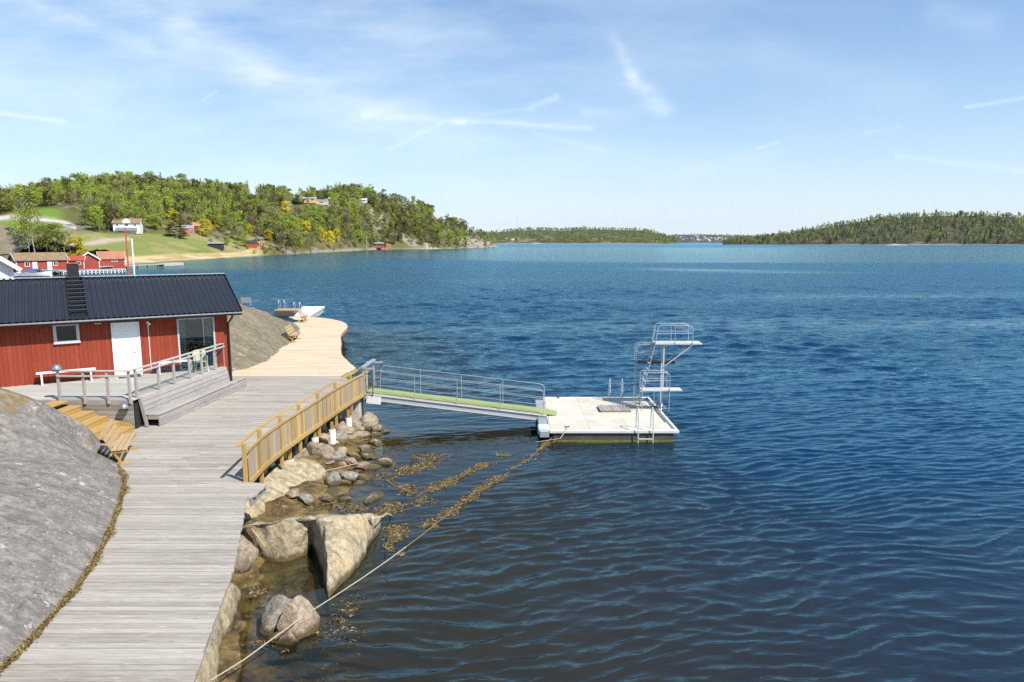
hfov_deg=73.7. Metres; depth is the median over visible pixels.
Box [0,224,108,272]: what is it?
rock outcrop
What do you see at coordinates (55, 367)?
deck lamp
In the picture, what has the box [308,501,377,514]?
seaweed
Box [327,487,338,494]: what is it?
boulder
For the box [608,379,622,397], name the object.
swim ladder
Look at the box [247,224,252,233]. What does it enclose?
blossom tree
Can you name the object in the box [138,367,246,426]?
built in bench
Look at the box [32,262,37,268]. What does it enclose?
door
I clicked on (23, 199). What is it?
pine tree
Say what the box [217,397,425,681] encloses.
ground
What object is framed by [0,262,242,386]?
bathhouse
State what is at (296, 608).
boulder
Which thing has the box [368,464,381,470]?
boulder
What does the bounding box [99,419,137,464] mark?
timber bench
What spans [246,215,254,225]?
bare tree
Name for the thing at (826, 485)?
water
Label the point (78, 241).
deciduous tree
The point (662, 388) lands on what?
diving tower
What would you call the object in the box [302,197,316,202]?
ridge house
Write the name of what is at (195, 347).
table
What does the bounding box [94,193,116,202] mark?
deciduous tree
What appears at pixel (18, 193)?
birch tree
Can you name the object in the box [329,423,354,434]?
boulder
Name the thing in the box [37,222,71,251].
deciduous tree
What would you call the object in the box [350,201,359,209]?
deciduous tree
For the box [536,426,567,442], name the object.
mooring rope
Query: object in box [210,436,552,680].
mooring rope
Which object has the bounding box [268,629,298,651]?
boulder
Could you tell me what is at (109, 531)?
dry grass
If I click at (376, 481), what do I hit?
boulder
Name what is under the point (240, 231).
bare tree
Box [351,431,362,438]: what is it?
boulder
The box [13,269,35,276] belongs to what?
motorboat
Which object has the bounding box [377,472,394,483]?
boulder
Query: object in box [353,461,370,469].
boulder
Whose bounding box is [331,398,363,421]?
concrete abutment
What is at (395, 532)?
seaweed
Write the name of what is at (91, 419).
wooden stairs
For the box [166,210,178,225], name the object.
blossom tree
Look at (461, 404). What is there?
gangway
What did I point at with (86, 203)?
deciduous tree
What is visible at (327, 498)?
boulder
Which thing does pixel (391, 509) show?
seaweed
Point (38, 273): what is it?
motorboat
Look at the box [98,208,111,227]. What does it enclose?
deciduous tree
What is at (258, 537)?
driftwood stick
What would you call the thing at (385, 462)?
boulder
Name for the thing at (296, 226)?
deciduous tree
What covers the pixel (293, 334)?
timber bench
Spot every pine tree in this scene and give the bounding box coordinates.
[17,195,30,209]
[99,203,114,230]
[102,203,116,229]
[177,194,189,204]
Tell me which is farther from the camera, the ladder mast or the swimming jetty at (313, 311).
the swimming jetty at (313, 311)
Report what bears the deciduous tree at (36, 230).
on the hill at (151, 244)
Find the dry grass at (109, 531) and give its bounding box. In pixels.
[0,450,131,675]
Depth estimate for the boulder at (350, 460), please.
22.90 m
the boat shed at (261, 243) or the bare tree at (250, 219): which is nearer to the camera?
the boat shed at (261, 243)
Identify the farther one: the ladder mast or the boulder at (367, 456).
the ladder mast
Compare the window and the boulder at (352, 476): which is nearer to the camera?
the boulder at (352, 476)
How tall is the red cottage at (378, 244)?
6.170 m
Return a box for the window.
[52,324,80,344]
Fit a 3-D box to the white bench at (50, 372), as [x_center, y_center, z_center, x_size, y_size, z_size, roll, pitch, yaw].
[-16.478,1.317,25.271,1.850,0.458,0.340,-5,10,-33]
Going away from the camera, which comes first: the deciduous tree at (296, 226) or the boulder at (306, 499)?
the boulder at (306, 499)
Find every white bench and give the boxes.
[36,367,95,385]
[153,359,192,374]
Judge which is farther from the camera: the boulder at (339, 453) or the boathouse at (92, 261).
the boathouse at (92, 261)
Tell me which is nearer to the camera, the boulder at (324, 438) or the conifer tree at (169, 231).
the boulder at (324, 438)
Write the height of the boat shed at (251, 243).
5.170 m
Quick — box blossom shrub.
[253,236,263,240]
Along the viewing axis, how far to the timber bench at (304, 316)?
53.22 m
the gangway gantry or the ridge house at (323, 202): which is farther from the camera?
the ridge house at (323, 202)
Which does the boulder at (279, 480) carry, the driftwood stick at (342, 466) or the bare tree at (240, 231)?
the driftwood stick at (342, 466)
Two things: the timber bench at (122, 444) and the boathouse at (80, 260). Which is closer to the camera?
the timber bench at (122, 444)
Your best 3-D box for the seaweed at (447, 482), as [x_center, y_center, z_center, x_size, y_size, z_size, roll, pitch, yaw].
[-1.324,4.313,22.648,0.923,0.077,4.798,5,10,31]
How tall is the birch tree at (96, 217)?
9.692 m
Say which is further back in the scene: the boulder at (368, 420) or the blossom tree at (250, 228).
the blossom tree at (250, 228)
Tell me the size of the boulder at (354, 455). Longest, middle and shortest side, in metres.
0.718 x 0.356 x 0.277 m
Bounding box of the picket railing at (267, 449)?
[235,367,368,482]
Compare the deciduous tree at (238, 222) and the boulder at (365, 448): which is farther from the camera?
the deciduous tree at (238, 222)
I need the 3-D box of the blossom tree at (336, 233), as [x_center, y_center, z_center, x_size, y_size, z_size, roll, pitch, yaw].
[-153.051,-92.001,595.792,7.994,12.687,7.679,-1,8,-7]
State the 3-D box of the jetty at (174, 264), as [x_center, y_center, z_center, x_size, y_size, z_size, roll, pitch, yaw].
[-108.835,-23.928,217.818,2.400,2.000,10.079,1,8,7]
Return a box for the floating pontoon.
[59,268,125,274]
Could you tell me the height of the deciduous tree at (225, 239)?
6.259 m
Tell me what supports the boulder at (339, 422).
on the ground at (270, 664)
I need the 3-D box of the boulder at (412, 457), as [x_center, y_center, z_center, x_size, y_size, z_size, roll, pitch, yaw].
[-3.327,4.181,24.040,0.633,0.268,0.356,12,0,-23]
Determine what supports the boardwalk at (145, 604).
on the ground at (270, 664)
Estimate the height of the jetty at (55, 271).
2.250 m
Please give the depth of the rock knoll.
38.92 m
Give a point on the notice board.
(373, 400)
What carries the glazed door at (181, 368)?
in the bathhouse
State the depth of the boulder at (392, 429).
27.99 m
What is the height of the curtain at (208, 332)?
2.000 m
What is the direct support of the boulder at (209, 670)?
on the ground at (270, 664)
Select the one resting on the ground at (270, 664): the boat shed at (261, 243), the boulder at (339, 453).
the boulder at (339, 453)
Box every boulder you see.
[196,583,241,681]
[234,535,258,573]
[241,513,380,615]
[243,458,327,519]
[259,594,291,641]
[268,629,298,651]
[277,595,320,655]
[285,488,299,497]
[286,454,299,458]
[292,446,302,457]
[298,493,315,505]
[306,441,319,454]
[314,444,335,458]
[315,425,328,433]
[316,433,329,444]
[319,495,333,502]
[325,471,341,485]
[327,421,345,427]
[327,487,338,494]
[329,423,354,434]
[332,449,345,458]
[336,428,349,438]
[337,446,347,453]
[337,461,346,467]
[337,497,351,504]
[339,471,358,482]
[340,479,351,484]
[345,457,357,465]
[347,452,360,459]
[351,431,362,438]
[351,480,365,486]
[352,419,361,430]
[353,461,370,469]
[358,473,371,484]
[359,412,377,430]
[359,432,368,438]
[360,445,371,452]
[361,453,379,460]
[364,491,384,506]
[367,439,382,444]
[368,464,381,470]
[370,432,382,437]
[370,476,381,486]
[372,424,382,431]
[372,442,385,447]
[374,457,392,466]
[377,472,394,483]
[381,429,392,435]
[385,425,398,432]
[390,439,400,443]
[409,455,419,461]
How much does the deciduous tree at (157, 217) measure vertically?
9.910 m
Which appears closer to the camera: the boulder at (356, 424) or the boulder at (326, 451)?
the boulder at (326, 451)
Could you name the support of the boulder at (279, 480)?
on the ground at (270, 664)
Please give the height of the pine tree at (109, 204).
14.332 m
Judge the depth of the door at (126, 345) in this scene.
26.52 m
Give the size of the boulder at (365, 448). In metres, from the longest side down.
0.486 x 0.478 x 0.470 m
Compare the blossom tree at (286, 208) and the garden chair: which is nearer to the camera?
the garden chair
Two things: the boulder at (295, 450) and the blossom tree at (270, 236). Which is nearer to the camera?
the boulder at (295, 450)
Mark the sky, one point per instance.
(688, 117)
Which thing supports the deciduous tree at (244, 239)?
on the hill at (151, 244)
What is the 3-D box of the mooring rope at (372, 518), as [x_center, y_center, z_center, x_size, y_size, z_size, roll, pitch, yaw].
[-3.409,4.634,18.038,0.330,0.697,1.756,0,8,0]
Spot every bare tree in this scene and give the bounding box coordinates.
[13,195,24,208]
[236,225,244,240]
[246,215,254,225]
[263,205,273,216]
[342,211,350,223]
[359,218,365,228]
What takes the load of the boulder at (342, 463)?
on the ground at (270, 664)
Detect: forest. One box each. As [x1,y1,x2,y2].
[0,171,496,246]
[473,226,676,242]
[667,233,777,241]
[722,209,1023,243]
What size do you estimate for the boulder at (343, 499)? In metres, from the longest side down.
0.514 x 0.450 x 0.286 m
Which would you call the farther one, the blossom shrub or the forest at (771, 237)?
the forest at (771, 237)
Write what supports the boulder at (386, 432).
on the ground at (270, 664)
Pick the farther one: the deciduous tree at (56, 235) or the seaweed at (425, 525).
the deciduous tree at (56, 235)
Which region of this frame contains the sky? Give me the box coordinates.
[0,0,1023,235]
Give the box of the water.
[14,243,1023,681]
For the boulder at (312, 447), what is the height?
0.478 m
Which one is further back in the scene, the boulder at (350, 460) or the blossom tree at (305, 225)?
the blossom tree at (305, 225)
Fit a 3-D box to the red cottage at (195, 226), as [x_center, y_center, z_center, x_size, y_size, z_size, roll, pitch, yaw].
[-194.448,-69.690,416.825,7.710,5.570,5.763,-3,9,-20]
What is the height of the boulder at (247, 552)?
0.830 m
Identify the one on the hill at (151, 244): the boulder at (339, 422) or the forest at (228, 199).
the forest at (228, 199)
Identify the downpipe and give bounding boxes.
[146,321,151,371]
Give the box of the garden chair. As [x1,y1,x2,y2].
[192,349,208,372]
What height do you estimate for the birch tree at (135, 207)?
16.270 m
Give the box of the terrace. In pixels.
[0,366,225,428]
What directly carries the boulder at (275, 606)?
on the ground at (270, 664)
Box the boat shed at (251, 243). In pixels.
[246,240,256,247]
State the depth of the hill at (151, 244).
385.98 m
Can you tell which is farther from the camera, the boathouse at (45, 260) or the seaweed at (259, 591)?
the boathouse at (45, 260)
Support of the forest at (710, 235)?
on the hill at (678, 238)
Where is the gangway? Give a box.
[364,365,556,420]
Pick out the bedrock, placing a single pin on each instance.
(61, 483)
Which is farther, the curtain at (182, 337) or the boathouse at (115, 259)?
the boathouse at (115, 259)
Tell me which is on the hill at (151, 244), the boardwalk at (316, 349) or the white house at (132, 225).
the white house at (132, 225)
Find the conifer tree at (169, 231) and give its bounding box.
[163,211,189,237]
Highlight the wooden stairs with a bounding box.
[44,401,133,440]
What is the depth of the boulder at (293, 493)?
19.82 m
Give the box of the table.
[187,345,206,353]
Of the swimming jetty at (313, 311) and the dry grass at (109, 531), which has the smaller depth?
the dry grass at (109, 531)
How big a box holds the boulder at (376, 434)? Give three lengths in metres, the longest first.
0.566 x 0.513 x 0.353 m
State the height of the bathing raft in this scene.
0.652 m
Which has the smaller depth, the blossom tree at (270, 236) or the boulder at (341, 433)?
the boulder at (341, 433)
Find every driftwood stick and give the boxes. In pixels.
[251,528,264,546]
[326,462,359,470]
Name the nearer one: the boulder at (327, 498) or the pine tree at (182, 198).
the boulder at (327, 498)
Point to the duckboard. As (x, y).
(614, 408)
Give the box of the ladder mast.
[125,228,134,274]
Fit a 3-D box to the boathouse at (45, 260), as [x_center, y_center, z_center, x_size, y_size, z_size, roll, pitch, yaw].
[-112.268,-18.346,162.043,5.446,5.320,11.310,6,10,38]
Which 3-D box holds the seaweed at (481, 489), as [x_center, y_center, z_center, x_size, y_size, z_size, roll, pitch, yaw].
[-0.697,4.498,21.368,0.859,0.077,10.729,4,9,24]
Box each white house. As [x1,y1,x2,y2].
[0,256,22,279]
[112,217,143,233]
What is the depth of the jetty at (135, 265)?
202.85 m
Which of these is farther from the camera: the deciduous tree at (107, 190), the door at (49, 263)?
the deciduous tree at (107, 190)
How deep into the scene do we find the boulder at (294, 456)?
22.81 m
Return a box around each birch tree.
[8,186,33,249]
[15,202,46,251]
[16,213,38,251]
[94,214,103,231]
[131,201,139,217]
[159,208,166,223]
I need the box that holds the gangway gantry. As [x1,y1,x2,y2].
[358,359,382,395]
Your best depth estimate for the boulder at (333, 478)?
21.32 m
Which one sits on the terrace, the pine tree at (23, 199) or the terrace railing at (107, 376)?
the terrace railing at (107, 376)
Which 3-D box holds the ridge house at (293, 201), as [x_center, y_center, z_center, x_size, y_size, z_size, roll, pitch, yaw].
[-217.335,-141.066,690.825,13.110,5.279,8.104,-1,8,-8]
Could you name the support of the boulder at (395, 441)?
on the ground at (270, 664)
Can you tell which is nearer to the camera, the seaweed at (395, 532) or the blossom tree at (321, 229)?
the seaweed at (395, 532)
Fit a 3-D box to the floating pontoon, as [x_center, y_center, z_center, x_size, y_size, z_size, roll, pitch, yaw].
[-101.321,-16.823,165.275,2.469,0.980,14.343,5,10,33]
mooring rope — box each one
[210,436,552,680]
[370,513,391,521]
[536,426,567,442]
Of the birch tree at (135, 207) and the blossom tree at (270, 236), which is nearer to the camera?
the birch tree at (135, 207)
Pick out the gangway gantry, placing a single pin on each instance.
(363, 368)
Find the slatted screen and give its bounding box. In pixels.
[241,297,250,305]
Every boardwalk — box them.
[0,376,371,681]
[232,317,355,377]
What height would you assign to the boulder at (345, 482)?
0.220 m
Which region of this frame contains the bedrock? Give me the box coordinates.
[0,388,122,664]
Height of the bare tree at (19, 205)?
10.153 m
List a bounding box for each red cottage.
[181,225,193,233]
[188,222,199,231]
[372,242,383,247]
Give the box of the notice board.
[366,396,380,404]
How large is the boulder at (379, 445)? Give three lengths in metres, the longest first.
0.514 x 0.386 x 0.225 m
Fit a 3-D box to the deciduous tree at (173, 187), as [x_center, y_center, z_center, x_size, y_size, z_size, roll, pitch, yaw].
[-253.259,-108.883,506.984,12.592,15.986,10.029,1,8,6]
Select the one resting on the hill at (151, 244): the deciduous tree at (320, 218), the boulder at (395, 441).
the deciduous tree at (320, 218)
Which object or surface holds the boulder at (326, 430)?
on the ground at (270, 664)
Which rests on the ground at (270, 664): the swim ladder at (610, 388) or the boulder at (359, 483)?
the boulder at (359, 483)
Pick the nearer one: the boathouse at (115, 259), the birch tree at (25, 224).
the birch tree at (25, 224)
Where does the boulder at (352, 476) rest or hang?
on the ground at (270, 664)
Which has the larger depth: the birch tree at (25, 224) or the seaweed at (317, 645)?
the birch tree at (25, 224)
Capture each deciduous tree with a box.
[30,223,61,251]
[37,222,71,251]
[64,237,87,255]
[68,197,97,225]
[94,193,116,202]
[96,189,115,196]
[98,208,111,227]
[146,213,162,229]
[166,183,176,189]
[195,219,214,236]
[221,236,230,244]
[233,217,249,236]
[240,236,248,245]
[281,219,298,233]
[314,214,322,223]
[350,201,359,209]
[351,222,361,233]
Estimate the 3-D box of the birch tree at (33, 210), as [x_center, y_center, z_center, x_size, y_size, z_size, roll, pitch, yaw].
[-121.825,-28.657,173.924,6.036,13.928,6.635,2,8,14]
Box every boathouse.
[7,252,69,273]
[68,256,85,269]
[78,252,100,269]
[96,251,125,268]
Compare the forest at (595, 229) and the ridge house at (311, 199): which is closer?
the ridge house at (311, 199)
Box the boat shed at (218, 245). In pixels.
[207,242,224,249]
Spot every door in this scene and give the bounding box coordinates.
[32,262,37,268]
[47,261,51,269]
[110,321,142,374]
[176,317,216,369]
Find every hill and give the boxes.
[0,195,498,264]
[487,229,676,243]
[666,234,780,242]
[727,215,1023,244]
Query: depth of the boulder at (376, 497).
20.11 m
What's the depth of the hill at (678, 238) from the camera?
7455.71 m
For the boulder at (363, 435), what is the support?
on the ground at (270, 664)
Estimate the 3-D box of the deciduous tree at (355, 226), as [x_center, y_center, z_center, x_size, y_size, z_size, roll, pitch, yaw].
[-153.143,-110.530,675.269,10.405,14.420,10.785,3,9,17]
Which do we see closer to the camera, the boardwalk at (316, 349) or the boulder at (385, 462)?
the boulder at (385, 462)
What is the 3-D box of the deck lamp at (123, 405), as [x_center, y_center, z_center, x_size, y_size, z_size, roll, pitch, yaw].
[-12.780,2.121,22.465,0.310,0.170,0.305,0,8,0]
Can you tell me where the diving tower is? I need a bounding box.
[633,323,701,411]
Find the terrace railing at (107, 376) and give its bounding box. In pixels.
[52,343,224,403]
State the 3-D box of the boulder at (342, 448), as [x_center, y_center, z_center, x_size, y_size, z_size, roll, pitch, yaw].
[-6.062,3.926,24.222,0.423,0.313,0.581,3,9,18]
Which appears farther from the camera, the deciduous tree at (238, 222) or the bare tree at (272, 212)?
the bare tree at (272, 212)
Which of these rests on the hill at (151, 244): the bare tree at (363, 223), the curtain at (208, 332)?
the bare tree at (363, 223)
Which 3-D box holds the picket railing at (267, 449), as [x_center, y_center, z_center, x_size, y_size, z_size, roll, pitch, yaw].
[-6.705,2.667,23.195,0.551,1.580,11.304,1,8,4]
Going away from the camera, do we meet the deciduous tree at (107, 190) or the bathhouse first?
the bathhouse
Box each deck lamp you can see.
[51,364,61,370]
[118,403,128,408]
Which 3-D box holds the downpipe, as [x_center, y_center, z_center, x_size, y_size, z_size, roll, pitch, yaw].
[-14.258,0.227,26.915,0.143,2.005,0.167,-5,10,-33]
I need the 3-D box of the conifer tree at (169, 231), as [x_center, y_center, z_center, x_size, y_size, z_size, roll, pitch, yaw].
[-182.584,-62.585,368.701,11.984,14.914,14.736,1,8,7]
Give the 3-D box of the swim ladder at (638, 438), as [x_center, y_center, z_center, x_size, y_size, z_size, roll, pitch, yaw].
[5.030,3.426,25.906,0.604,1.882,0.507,0,8,0]
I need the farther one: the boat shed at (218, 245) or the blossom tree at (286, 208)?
the blossom tree at (286, 208)
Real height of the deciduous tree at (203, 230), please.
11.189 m
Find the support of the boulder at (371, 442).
on the ground at (270, 664)
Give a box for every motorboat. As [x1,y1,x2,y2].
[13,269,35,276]
[18,268,51,276]
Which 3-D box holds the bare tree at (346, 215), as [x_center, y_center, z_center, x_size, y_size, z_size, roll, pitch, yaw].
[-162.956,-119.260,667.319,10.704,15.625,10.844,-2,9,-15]
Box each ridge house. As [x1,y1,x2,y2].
[291,199,303,203]
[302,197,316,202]
[315,200,327,204]
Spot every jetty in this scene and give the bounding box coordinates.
[44,270,66,275]
[100,264,163,268]
[157,262,183,265]
[274,306,324,316]
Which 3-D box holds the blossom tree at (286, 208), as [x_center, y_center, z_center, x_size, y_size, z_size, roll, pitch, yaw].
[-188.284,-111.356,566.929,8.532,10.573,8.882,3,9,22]
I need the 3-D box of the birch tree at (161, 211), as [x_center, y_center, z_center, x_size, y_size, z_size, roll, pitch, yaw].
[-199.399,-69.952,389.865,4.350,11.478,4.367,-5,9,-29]
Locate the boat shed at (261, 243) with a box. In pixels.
[258,241,264,246]
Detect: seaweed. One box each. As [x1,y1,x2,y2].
[239,586,292,647]
[270,594,386,679]
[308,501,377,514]
[361,453,454,518]
[372,494,436,551]
[396,439,553,555]
[414,508,449,528]
[423,452,510,492]
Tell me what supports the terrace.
on the boardwalk at (145, 604)
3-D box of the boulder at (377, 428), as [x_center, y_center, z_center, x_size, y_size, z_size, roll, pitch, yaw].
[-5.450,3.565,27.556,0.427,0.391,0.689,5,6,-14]
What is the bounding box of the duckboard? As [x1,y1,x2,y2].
[598,405,630,411]
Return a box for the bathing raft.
[535,396,678,442]
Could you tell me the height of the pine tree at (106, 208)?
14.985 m
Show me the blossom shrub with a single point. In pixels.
(257, 238)
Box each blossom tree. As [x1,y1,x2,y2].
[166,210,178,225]
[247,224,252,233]
[264,229,272,240]
[281,201,290,212]
[300,219,310,232]
[317,227,325,243]
[323,231,335,248]
[333,228,340,241]
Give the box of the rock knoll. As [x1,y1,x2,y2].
[202,303,299,371]
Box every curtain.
[178,320,187,367]
[204,318,212,364]
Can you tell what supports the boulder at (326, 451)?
on the ground at (270, 664)
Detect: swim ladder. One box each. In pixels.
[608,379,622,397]
[636,407,653,442]
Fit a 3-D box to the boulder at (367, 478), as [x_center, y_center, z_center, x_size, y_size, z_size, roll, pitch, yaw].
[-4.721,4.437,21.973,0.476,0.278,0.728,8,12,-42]
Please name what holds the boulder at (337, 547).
on the ground at (270, 664)
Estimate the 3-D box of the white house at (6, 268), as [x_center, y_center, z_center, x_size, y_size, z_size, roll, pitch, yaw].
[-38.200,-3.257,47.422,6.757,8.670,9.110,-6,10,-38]
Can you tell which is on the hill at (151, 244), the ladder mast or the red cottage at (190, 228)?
the red cottage at (190, 228)
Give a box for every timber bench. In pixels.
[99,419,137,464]
[284,324,300,342]
[297,308,307,322]
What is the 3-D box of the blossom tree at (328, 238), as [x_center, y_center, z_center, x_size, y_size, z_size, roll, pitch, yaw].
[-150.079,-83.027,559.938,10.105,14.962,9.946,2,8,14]
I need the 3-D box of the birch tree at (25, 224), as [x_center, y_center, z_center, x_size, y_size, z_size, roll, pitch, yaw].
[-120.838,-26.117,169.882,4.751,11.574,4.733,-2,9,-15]
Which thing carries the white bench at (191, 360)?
on the terrace

